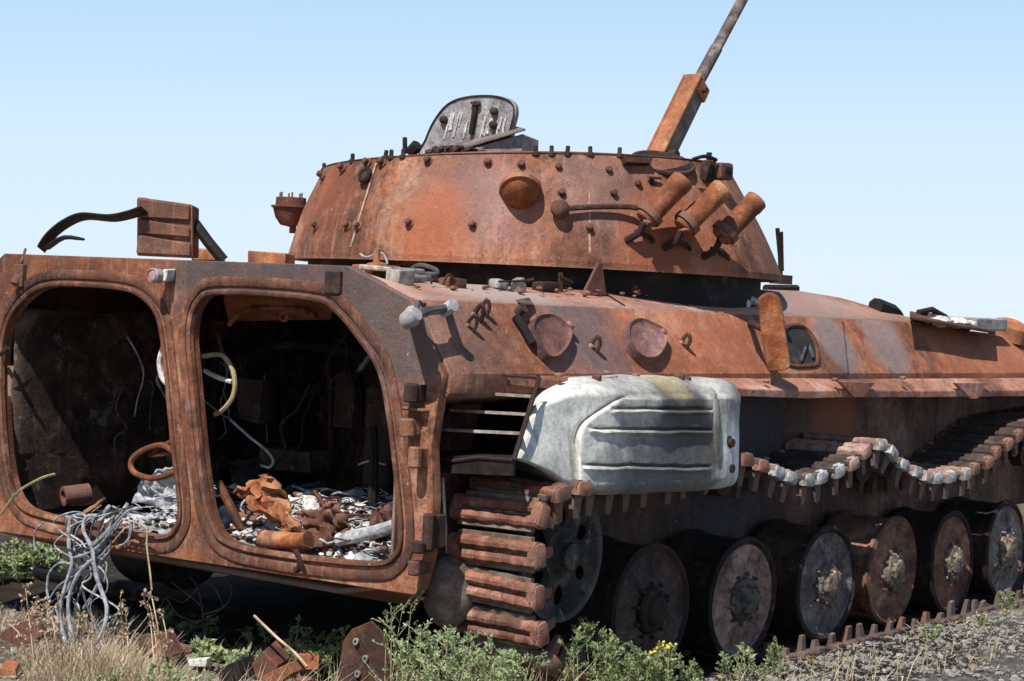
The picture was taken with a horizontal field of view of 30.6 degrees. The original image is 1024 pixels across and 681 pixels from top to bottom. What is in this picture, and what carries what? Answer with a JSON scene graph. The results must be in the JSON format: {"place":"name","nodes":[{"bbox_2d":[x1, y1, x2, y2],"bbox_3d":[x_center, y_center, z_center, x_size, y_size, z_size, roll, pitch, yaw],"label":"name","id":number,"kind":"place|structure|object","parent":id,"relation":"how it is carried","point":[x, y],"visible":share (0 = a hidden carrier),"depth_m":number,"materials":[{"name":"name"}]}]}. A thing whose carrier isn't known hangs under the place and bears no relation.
{"place":"outdoors","nodes":[
{"label":"outdoors","id":0,"kind":"place"},
{"bbox_2d":[0,504,1023,680],"bbox_3d":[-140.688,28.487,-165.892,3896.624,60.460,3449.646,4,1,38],"label":"ground","id":1,"kind":"structure","parent":0,"point":[277,607],"depth_m":8.81,"materials":[{"name":"soil"}]},
{"bbox_2d":[0,659,19,678],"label":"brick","id":2,"kind":"object","parent":1,"relation":"on","point":[7,667],"visible":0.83,"depth_m":7.27,"materials":[{"name":"orange brick"}]},
{"bbox_2d":[0,618,53,646],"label":"rusty lump","id":3,"kind":"object","parent":1,"relation":"on","point":[9,633],"visible":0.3,"depth_m":7.88,"materials":[{"name":"brown metal"}]},
{"bbox_2d":[0,473,55,515],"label":"dry stalk","id":4,"kind":"object","parent":1,"relation":"on","point":[21,489],"visible":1,"depth_m":7.67,"materials":[{"name":"beige plant"}]},
{"bbox_2d":[6,581,56,667],"bbox_3d":[-1.909,1.136,7.401,0.323,0.357,0.096,4,2,41],"label":"dried flower","id":5,"kind":"object","parent":1,"relation":"on","point":[35,608],"visible":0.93,"depth_m":7.37,"materials":[{"name":"plant"}]},
{"bbox_2d":[0,537,66,584],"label":"bush","id":6,"kind":"object","parent":1,"relation":"on","point":[19,564],"visible":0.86,"depth_m":9.27,"materials":[{"name":"green plant"}]},
{"bbox_2d":[46,591,99,678],"bbox_3d":[-1.688,1.152,7.162,0.386,0.394,0.122,4,1,38],"label":"dried flower","id":7,"kind":"object","parent":1,"relation":"on","point":[57,621],"visible":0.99,"depth_m":7.17,"materials":[{"name":"plant"}]},
{"bbox_2d":[0,599,149,658],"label":"dry grass clump","id":8,"kind":"object","parent":1,"relation":"on","point":[85,625],"visible":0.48,"depth_m":7.97,"materials":[{"name":"beige plant"}]},
{"bbox_2d":[55,502,128,645],"bbox_3d":[-1.742,0.969,7.756,0.416,0.623,0.101,3,1,28],"label":"cable","id":9,"kind":"object","parent":1,"relation":"on","point":[74,579],"visible":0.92,"depth_m":7.76,"materials":[{"name":"grey plastic"}]},
{"bbox_2d":[88,544,106,605],"bbox_3d":[-1.713,0.962,7.744,0.100,0.284,0.013,4,1,38],"label":"wire","id":10,"kind":"object","parent":9,"relation":"attached to","point":[96,586],"visible":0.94,"depth_m":7.74,"materials":[{"name":"grey metal"}]},
{"bbox_2d":[82,516,124,609],"bbox_3d":[-1.681,0.918,7.719,0.242,0.416,0.014,4,1,38],"label":"wire","id":11,"kind":"object","parent":9,"relation":"attached to","point":[103,565],"visible":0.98,"depth_m":7.71,"materials":[{"name":"grey metal"}]},
{"bbox_2d":[114,531,125,548],"bbox_3d":[-1.603,0.817,7.660,0.065,0.069,0.017,4,1,38],"label":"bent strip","id":12,"kind":"object","parent":9,"relation":"hanging from","point":[116,545],"visible":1,"depth_m":7.67,"materials":[{"name":"brown metal"}]},
{"bbox_2d":[70,505,119,644],"bbox_3d":[-1.710,0.971,7.722,0.139,0.591,0.375,2,1,-33],"label":"cable","id":13,"kind":"object","parent":1,"relation":"on","point":[86,518],"visible":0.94,"depth_m":7.71,"materials":[{"name":"grey plastic"}]},
{"bbox_2d":[73,505,134,580],"bbox_3d":[-1.675,0.826,7.708,0.355,0.338,0.102,3,1,27],"label":"cable","id":14,"kind":"object","parent":13,"relation":"attached to","point":[120,514],"visible":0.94,"depth_m":7.69,"materials":[{"name":"grey metal"}]},
{"bbox_2d":[74,546,89,569],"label":"wire","id":15,"kind":"object","parent":14,"relation":"attached to","point":[78,551],"visible":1,"depth_m":7.78,"materials":[{"name":"grey metal"}]},
{"bbox_2d":[87,511,102,557],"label":"wire","id":16,"kind":"object","parent":14,"relation":"attached to","point":[92,525],"visible":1,"depth_m":7.75,"materials":[{"name":"grey metal"}]},
{"bbox_2d":[73,522,118,558],"bbox_3d":[-1.711,0.819,7.697,0.276,0.186,0.014,4,1,38],"label":"wire","id":17,"kind":"object","parent":14,"relation":"attached to","point":[103,540],"visible":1,"depth_m":7.67,"materials":[{"name":"grey metal"}]},
{"bbox_2d":[72,512,119,615],"bbox_3d":[-1.723,0.926,7.768,0.275,0.471,0.013,4,1,38],"label":"wire","id":18,"kind":"object","parent":14,"relation":"attached to","point":[88,568],"visible":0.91,"depth_m":7.79,"materials":[{"name":"grey metal"}]},
{"bbox_2d":[112,505,132,546],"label":"wire","id":19,"kind":"object","parent":14,"relation":"attached to","point":[130,529],"visible":1,"depth_m":7.60,"materials":[{"name":"grey metal"}]},
{"bbox_2d":[91,507,141,546],"bbox_3d":[-1.607,0.758,7.616,0.301,0.194,0.014,4,1,38],"label":"wire","id":20,"kind":"object","parent":13,"relation":"attached to","point":[109,529],"visible":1,"depth_m":7.61,"materials":[{"name":"grey metal"}]},
{"bbox_2d":[10,627,197,680],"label":"dry grass clump","id":21,"kind":"object","parent":1,"relation":"on","point":[101,663],"visible":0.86,"depth_m":7.14,"materials":[{"name":"beige plant"}]},
{"bbox_2d":[116,590,129,664],"bbox_3d":[-1.524,1.162,7.331,0.056,0.384,0.115,2,1,-9],"label":"dried flower","id":22,"kind":"object","parent":1,"relation":"on","point":[121,606],"visible":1,"depth_m":7.36,"materials":[{"name":"plant"}]},
{"bbox_2d":[68,660,218,680],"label":"weed","id":23,"kind":"object","parent":1,"relation":"on","point":[168,670],"visible":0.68,"depth_m":6.77,"materials":[{"name":"green plant"}]},
{"bbox_2d":[139,588,173,679],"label":"dried flower","id":24,"kind":"object","parent":1,"relation":"on","point":[147,605],"visible":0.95,"depth_m":7.00,"materials":[{"name":"plant"}]},
{"bbox_2d":[138,631,183,664],"bbox_3d":[-1.416,1.242,7.551,0.238,0.131,0.151,4,1,38],"label":"rusty scrap","id":25,"kind":"object","parent":1,"relation":"on","point":[176,648],"visible":0.65,"depth_m":7.50,"materials":[{"name":"brown metal"}]},
{"bbox_2d":[188,657,211,666],"bbox_3d":[-1.245,1.281,7.477,0.123,0.048,0.050,4,1,38],"label":"white chip","id":26,"kind":"object","parent":1,"relation":"on","point":[201,662],"visible":0.98,"depth_m":7.45,"materials":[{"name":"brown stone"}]},
{"bbox_2d":[14,605,423,680],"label":"rust flakes","id":27,"kind":"object","parent":1,"relation":"on","point":[187,649],"visible":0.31,"depth_m":8.04,"materials":[{"name":"brown metal"}]},
{"bbox_2d":[189,636,251,668],"bbox_3d":[-1.173,1.260,7.518,0.452,0.162,0.188,4,1,38],"label":"weed","id":28,"kind":"object","parent":1,"relation":"on","point":[202,648],"visible":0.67,"depth_m":7.57,"materials":[{"name":"green plant"}]},
{"bbox_2d":[215,655,254,680],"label":"burnt scrap","id":29,"kind":"object","parent":1,"relation":"on","point":[240,670],"visible":0.97,"depth_m":7.06,"materials":[{"name":"black metal"}]},
{"bbox_2d":[149,656,389,680],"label":"dry grass clump","id":30,"kind":"object","parent":1,"relation":"on","point":[249,677],"visible":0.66,"depth_m":6.91,"materials":[{"name":"beige plant"}]},
{"bbox_2d":[130,618,408,680],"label":"dry grass clump","id":31,"kind":"object","parent":1,"relation":"on","point":[287,652],"visible":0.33,"depth_m":7.50,"materials":[{"name":"green plant"}]},
{"bbox_2d":[252,641,290,679],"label":"rusty scrap","id":32,"kind":"object","parent":1,"relation":"on","point":[275,655],"visible":0.86,"depth_m":7.09,"materials":[{"name":"brown metal"}]},
{"bbox_2d":[153,605,398,656],"bbox_3d":[-1.081,1.201,7.858,1.470,0.243,0.383,4,1,38],"label":"weed","id":33,"kind":"object","parent":1,"relation":"on","point":[168,614],"visible":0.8,"depth_m":7.90,"materials":[{"name":"green plant"}]},
{"bbox_2d":[253,615,307,667],"bbox_3d":[-0.867,1.125,7.020,0.296,0.159,0.011,4,1,38],"label":"dry stalk","id":34,"kind":"object","parent":1,"relation":"on","point":[271,632],"visible":1,"depth_m":7.01,"materials":[{"name":"plant"}]},
{"bbox_2d":[260,659,305,680],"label":"rusty scrap","id":35,"kind":"object","parent":1,"relation":"on","point":[292,667],"visible":0.94,"depth_m":6.96,"materials":[{"name":"brown metal"}]},
{"bbox_2d":[254,639,342,680],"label":"weed","id":36,"kind":"object","parent":1,"relation":"on","point":[320,650],"visible":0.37,"depth_m":7.38,"materials":[{"name":"green plant"}]},
{"bbox_2d":[293,651,326,669],"bbox_3d":[-0.795,1.260,7.408,0.180,0.087,0.101,4,1,38],"label":"rusty block","id":37,"kind":"object","parent":1,"relation":"on","point":[310,663],"depth_m":7.34,"materials":[{"name":"orange metal"}]},
{"bbox_2d":[337,621,393,680],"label":"scrap plate","id":38,"kind":"object","parent":1,"relation":"on","point":[359,639],"visible":0.96,"depth_m":6.92,"materials":[{"name":"metal"}]},
{"bbox_2d":[364,590,437,680],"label":"tall weed","id":39,"kind":"object","parent":1,"relation":"on","point":[386,634],"visible":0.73,"depth_m":6.75,"materials":[{"name":"green plant"}]},
{"bbox_2d":[391,618,550,680],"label":"leafy weed","id":40,"kind":"object","parent":1,"relation":"on","point":[505,661],"visible":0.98,"depth_m":6.28,"materials":[{"name":"green plant"}]},
{"bbox_2d":[356,647,608,680],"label":"dry grass clump","id":41,"kind":"object","parent":1,"relation":"on","point":[467,669],"visible":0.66,"depth_m":6.36,"materials":[{"name":"plant"}]},
{"bbox_2d":[0,0,1023,680],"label":"armored vehicle","id":42,"kind":"object","parent":1,"relation":"on","point":[622,396],"visible":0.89,"depth_m":8.24,"materials":[{"name":"metal"}]},
{"bbox_2d":[0,346,9,355],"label":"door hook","id":43,"kind":"object","parent":42,"relation":"attached to","point":[5,350],"depth_m":8.21,"materials":[{"name":"brown metal"}]},
{"bbox_2d":[33,521,44,550],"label":"dangling wire","id":44,"kind":"object","parent":42,"relation":"hanging from","point":[43,522],"visible":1,"depth_m":8.02,"materials":[{"name":"grey metal"}]},
{"bbox_2d":[44,511,95,646],"bbox_3d":[-1.834,1.010,7.847,0.144,0.602,0.281,2,1,-35],"label":"cable","id":45,"kind":"object","parent":42,"relation":"attached to","point":[71,556],"visible":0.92,"depth_m":7.81,"materials":[{"name":"grey plastic"}]},
{"bbox_2d":[46,561,73,598],"bbox_3d":[-1.896,1.007,7.858,0.172,0.173,0.014,4,1,38],"label":"wire","id":46,"kind":"object","parent":45,"relation":"attached to","point":[50,571],"visible":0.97,"depth_m":7.90,"materials":[{"name":"grey metal"}]},
{"bbox_2d":[71,517,83,573],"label":"wire","id":47,"kind":"object","parent":45,"relation":"hanging from","point":[73,531],"visible":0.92,"depth_m":7.86,"materials":[{"name":"grey metal"}]},
{"bbox_2d":[60,483,91,505],"bbox_3d":[-1.975,0.698,8.490,0.129,0.102,0.090,2,1,-33],"label":"pipe stub","id":48,"kind":"object","parent":42,"relation":"attached to","point":[75,494],"visible":1,"depth_m":8.46,"materials":[{"name":"brown metal"}]},
{"bbox_2d":[80,498,105,514],"bbox_3d":[-1.796,0.714,7.971,0.182,0.109,0.020,3,1,35],"label":"splintered board","id":49,"kind":"object","parent":42,"relation":"on","point":[91,508],"visible":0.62,"depth_m":7.95,"materials":[{"name":"brown wood"}]},
{"bbox_2d":[119,517,152,589],"bbox_3d":[-1.518,0.860,7.567,0.221,0.270,0.009,4,1,38],"label":"dangling wire","id":50,"kind":"object","parent":42,"relation":"hanging from","point":[147,551],"visible":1,"depth_m":7.52,"materials":[{"name":"metal"}]},
{"bbox_2d":[148,439,170,457],"bbox_3d":[-1.479,0.454,7.926,0.155,0.096,0.020,4,1,38],"label":"rusty coil","id":51,"kind":"object","parent":42,"relation":"hanging from","point":[153,453],"visible":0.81,"depth_m":7.93,"materials":[{"name":"brown metal"}]},
{"bbox_2d":[157,347,164,384],"bbox_3d":[-1.456,0.107,7.824,0.071,0.162,0.023,4,1,38],"label":"white hose","id":52,"kind":"object","parent":42,"relation":"attached to","point":[160,368],"visible":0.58,"depth_m":7.83,"materials":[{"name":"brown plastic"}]},
{"bbox_2d":[126,491,245,533],"bbox_3d":[-1.449,0.722,8.019,0.600,0.238,0.550,4,1,38],"label":"ash bed","id":53,"kind":"object","parent":42,"relation":"on","point":[166,528],"visible":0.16,"depth_m":7.78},
{"bbox_2d":[132,466,176,511],"bbox_3d":[-1.520,0.621,8.013,0.320,0.215,0.073,4,1,38],"label":"crumpled foil","id":54,"kind":"object","parent":53,"relation":"on","point":[147,491],"visible":0.68,"depth_m":7.99,"materials":[{"name":"grey metal"}]},
{"bbox_2d":[97,483,246,527],"bbox_3d":[-1.373,0.710,7.979,0.644,0.239,0.693,4,1,38],"label":"ash rubble","id":55,"kind":"object","parent":53,"relation":"on","point":[145,518],"visible":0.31,"depth_m":7.85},
{"bbox_2d":[128,442,173,480],"bbox_3d":[-1.518,0.511,7.930,0.314,0.171,0.026,4,1,38],"label":"rusty coil","id":56,"kind":"object","parent":55,"relation":"on","point":[134,456],"visible":0.84,"depth_m":7.93,"materials":[{"name":"brown metal"}]},
{"bbox_2d":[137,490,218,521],"bbox_3d":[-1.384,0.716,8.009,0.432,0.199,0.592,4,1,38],"label":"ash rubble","id":57,"kind":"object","parent":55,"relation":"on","point":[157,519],"visible":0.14,"depth_m":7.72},
{"bbox_2d":[203,369,231,383],"bbox_3d":[-1.205,0.147,7.688,0.170,0.054,0.020,4,1,38],"label":"white pipe","id":58,"kind":"object","parent":42,"relation":"attached to","point":[216,376],"visible":1,"depth_m":7.68,"materials":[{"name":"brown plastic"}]},
{"bbox_2d":[205,390,229,418],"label":"hanging wire","id":59,"kind":"object","parent":42,"relation":"hanging from","point":[214,408],"visible":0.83,"depth_m":7.88,"materials":[{"name":"grey metal"}]},
{"bbox_2d":[201,352,236,415],"bbox_3d":[-1.197,0.180,7.655,0.207,0.264,0.020,4,1,38],"label":"burnt hose","id":60,"kind":"object","parent":42,"relation":"on","point":[227,360],"visible":1,"depth_m":7.61,"materials":[{"name":"rubber"}]},
{"bbox_2d":[216,334,230,374],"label":"rusty wire","id":61,"kind":"object","parent":42,"relation":"hanging from","point":[221,346],"visible":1,"depth_m":7.67,"materials":[{"name":"brown metal"}]},
{"bbox_2d":[218,499,244,528],"bbox_3d":[-1.157,0.735,7.748,0.186,0.166,0.076,4,1,38],"label":"crumpled foil","id":62,"kind":"object","parent":42,"relation":"on","point":[225,516],"visible":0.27,"depth_m":7.73,"materials":[{"name":"grey metal"}]},
{"bbox_2d":[229,418,273,468],"bbox_3d":[-1.110,0.439,7.990,0.280,0.196,0.012,4,1,38],"label":"hanging wire","id":63,"kind":"object","parent":42,"relation":"hanging from","point":[256,442],"visible":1,"depth_m":7.96,"materials":[{"name":"grey metal"}]},
{"bbox_2d":[229,456,279,490],"bbox_3d":[-1.146,0.608,8.347,0.340,0.196,0.108,3,1,31],"label":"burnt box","id":64,"kind":"object","parent":42,"relation":"on","point":[242,472],"visible":0.71,"depth_m":8.37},
{"bbox_2d":[292,549,301,572],"bbox_3d":[-0.807,0.829,7.046,0.045,0.093,0.024,4,1,38],"label":"rusty scrap","id":65,"kind":"object","parent":42,"relation":"hanging from","point":[298,567],"visible":1,"depth_m":7.04,"materials":[{"name":"brown metal"}]},
{"bbox_2d":[224,484,392,560],"bbox_3d":[-0.588,0.716,7.524,0.996,0.246,0.896,4,1,38],"label":"ash rubble","id":66,"kind":"object","parent":42,"relation":"on","point":[310,503],"visible":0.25,"depth_m":7.60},
{"bbox_2d":[215,480,250,539],"bbox_3d":[-1.119,0.685,7.507,0.207,0.236,0.036,4,1,38],"label":"rusty bar","id":67,"kind":"object","parent":66,"relation":"on","point":[229,504],"visible":0.95,"depth_m":7.50,"materials":[{"name":"brown metal"}]},
{"bbox_2d":[244,511,253,525],"bbox_3d":[-1.073,0.738,7.522,0.242,0.208,0.014,4,1,38],"label":"rusty rod","id":68,"kind":"object","parent":66,"relation":"on","point":[249,515],"visible":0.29,"depth_m":7.50,"materials":[{"name":"brown metal"}]},
{"bbox_2d":[232,474,302,532],"bbox_3d":[-0.963,0.645,7.400,0.413,0.234,0.104,3,1,32],"label":"crumpled sheet","id":69,"kind":"object","parent":66,"relation":"on","point":[266,495],"visible":0.97,"depth_m":7.38,"materials":[{"name":"orange metal"}]},
{"bbox_2d":[256,529,313,549],"bbox_3d":[-0.871,0.768,7.233,0.279,0.092,0.070,4,1,38],"label":"rusty canister","id":70,"kind":"object","parent":66,"relation":"on","point":[277,539],"visible":1,"depth_m":7.20,"materials":[{"name":"orange metal"}]},
{"bbox_2d":[288,495,302,508],"bbox_3d":[-0.889,0.700,7.744,0.053,0.112,0.188,2,1,-36],"label":"crumpled sheet","id":71,"kind":"object","parent":66,"relation":"on","point":[291,498],"visible":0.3,"depth_m":7.75,"materials":[{"name":"white metal"}]},
{"bbox_2d":[312,490,325,505],"bbox_3d":[-0.753,0.646,7.423,0.104,0.106,0.019,4,1,38],"label":"rusty rod","id":72,"kind":"object","parent":66,"relation":"on","point":[316,494],"visible":0.57,"depth_m":7.43,"materials":[{"name":"brown metal"}]},
{"bbox_2d":[299,501,347,550],"bbox_3d":[-0.718,0.711,7.168,0.244,0.198,0.075,3,1,28],"label":"crumpled sheet","id":73,"kind":"object","parent":66,"relation":"on","point":[322,521],"visible":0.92,"depth_m":7.16,"materials":[{"name":"brown metal"}]},
{"bbox_2d":[346,513,369,516],"bbox_3d":[-0.690,0.716,7.397,0.406,0.095,0.012,4,1,38],"label":"rusty rod","id":74,"kind":"object","parent":66,"relation":"on","point":[361,515],"visible":0.27,"depth_m":7.32,"materials":[{"name":"brown metal"}]},
{"bbox_2d":[334,520,391,545],"bbox_3d":[-0.533,0.716,7.017,0.323,0.143,0.054,4,1,38],"label":"charred pipe","id":75,"kind":"object","parent":66,"relation":"on","point":[376,531],"visible":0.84,"depth_m":7.01,"materials":[{"name":"grey metal"}]},
{"bbox_2d":[331,520,356,549],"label":"rusty wire","id":76,"kind":"object","parent":75,"relation":"attached to","point":[349,528],"visible":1,"depth_m":7.09,"materials":[{"name":"brown metal"}]},
{"bbox_2d":[369,501,392,525],"bbox_3d":[-0.497,0.676,7.114,0.055,0.153,0.175,2,2,-43],"label":"crumpled sheet","id":77,"kind":"object","parent":66,"relation":"on","point":[379,515],"visible":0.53,"depth_m":7.09,"materials":[{"name":"brown metal"}]},
{"bbox_2d":[283,481,366,496],"bbox_3d":[-0.887,0.700,8.067,0.655,0.212,0.186,3,1,32],"label":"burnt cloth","id":78,"kind":"object","parent":42,"relation":"in","point":[289,490],"visible":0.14,"depth_m":8.07,"materials":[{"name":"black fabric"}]},
{"bbox_2d":[358,460,385,465],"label":"bent wire","id":79,"kind":"object","parent":42,"relation":"attached to","point":[368,461],"visible":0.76,"depth_m":7.71,"materials":[{"name":"grey metal"}]},
{"bbox_2d":[539,616,645,680],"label":"leafy weed","id":80,"kind":"object","parent":1,"relation":"on","point":[610,645],"visible":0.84,"depth_m":6.90,"materials":[{"name":"green plant"}]},
{"bbox_2d":[602,640,703,680],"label":"leafy weed","id":81,"kind":"object","parent":1,"relation":"on","point":[691,672],"visible":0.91,"depth_m":7.02,"materials":[{"name":"green plant"}]},
{"bbox_2d":[645,641,677,680],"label":"flowering weed","id":82,"kind":"object","parent":1,"relation":"on","point":[668,660],"visible":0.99,"depth_m":7.02,"materials":[{"name":"green plant"}]},
{"bbox_2d":[715,641,743,680],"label":"weed sprig","id":83,"kind":"object","parent":1,"relation":"on","point":[724,664],"visible":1,"depth_m":7.49,"materials":[{"name":"green plant"}]},
{"bbox_2d":[736,646,757,680],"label":"weed sprig","id":84,"kind":"object","parent":1,"relation":"on","point":[751,661],"visible":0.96,"depth_m":7.56,"materials":[{"name":"green plant"}]},
{"bbox_2d":[743,662,767,680],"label":"weed sprig","id":85,"kind":"object","parent":1,"relation":"on","point":[761,668],"visible":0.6,"depth_m":7.69,"materials":[{"name":"green plant"}]},
{"bbox_2d":[764,654,785,678],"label":"weed sprig","id":86,"kind":"object","parent":1,"relation":"on","point":[769,661],"visible":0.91,"depth_m":7.80,"materials":[{"name":"green plant"}]},
{"bbox_2d":[766,636,789,678],"bbox_3d":[1.106,1.324,7.817,0.109,0.194,0.090,2,1,-29],"label":"weed sprig","id":87,"kind":"object","parent":1,"relation":"on","point":[775,651],"visible":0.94,"depth_m":7.80,"materials":[{"name":"green plant"}]},
{"bbox_2d":[726,607,1023,680],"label":"dry grass clump","id":88,"kind":"object","parent":1,"relation":"on","point":[851,672],"visible":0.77,"depth_m":8.03,"materials":[{"name":"beige plant"}]},
{"bbox_2d":[919,623,942,640],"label":"weed sprig","id":89,"kind":"object","parent":1,"relation":"on","point":[932,631],"visible":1,"depth_m":8.92,"materials":[{"name":"green plant"}]},
{"bbox_2d":[974,615,989,626],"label":"weed sprig","id":90,"kind":"object","parent":1,"relation":"on","point":[980,622],"visible":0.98,"depth_m":9.38,"materials":[{"name":"green plant"}]},
{"bbox_2d":[995,589,1017,615],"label":"weed sprig","id":91,"kind":"object","parent":1,"relation":"on","point":[998,594],"visible":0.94,"depth_m":9.64,"materials":[{"name":"green plant"}]},
{"bbox_2d":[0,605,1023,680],"bbox_3d":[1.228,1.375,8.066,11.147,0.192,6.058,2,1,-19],"label":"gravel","id":92,"kind":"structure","parent":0,"point":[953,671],"depth_m":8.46,"materials":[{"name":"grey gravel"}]},
{"bbox_2d":[159,576,232,635],"bbox_3d":[-1.318,1.111,7.832,0.466,0.273,0.098,4,1,38],"label":"dead branch","id":93,"kind":"object","parent":92,"relation":"on","point":[202,606],"visible":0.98,"depth_m":7.80,"materials":[{"name":"brown wood"}]},
{"bbox_2d":[0,0,1023,332],"label":"sky","id":94,"kind":"structure","parent":0,"point":[883,140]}
]}

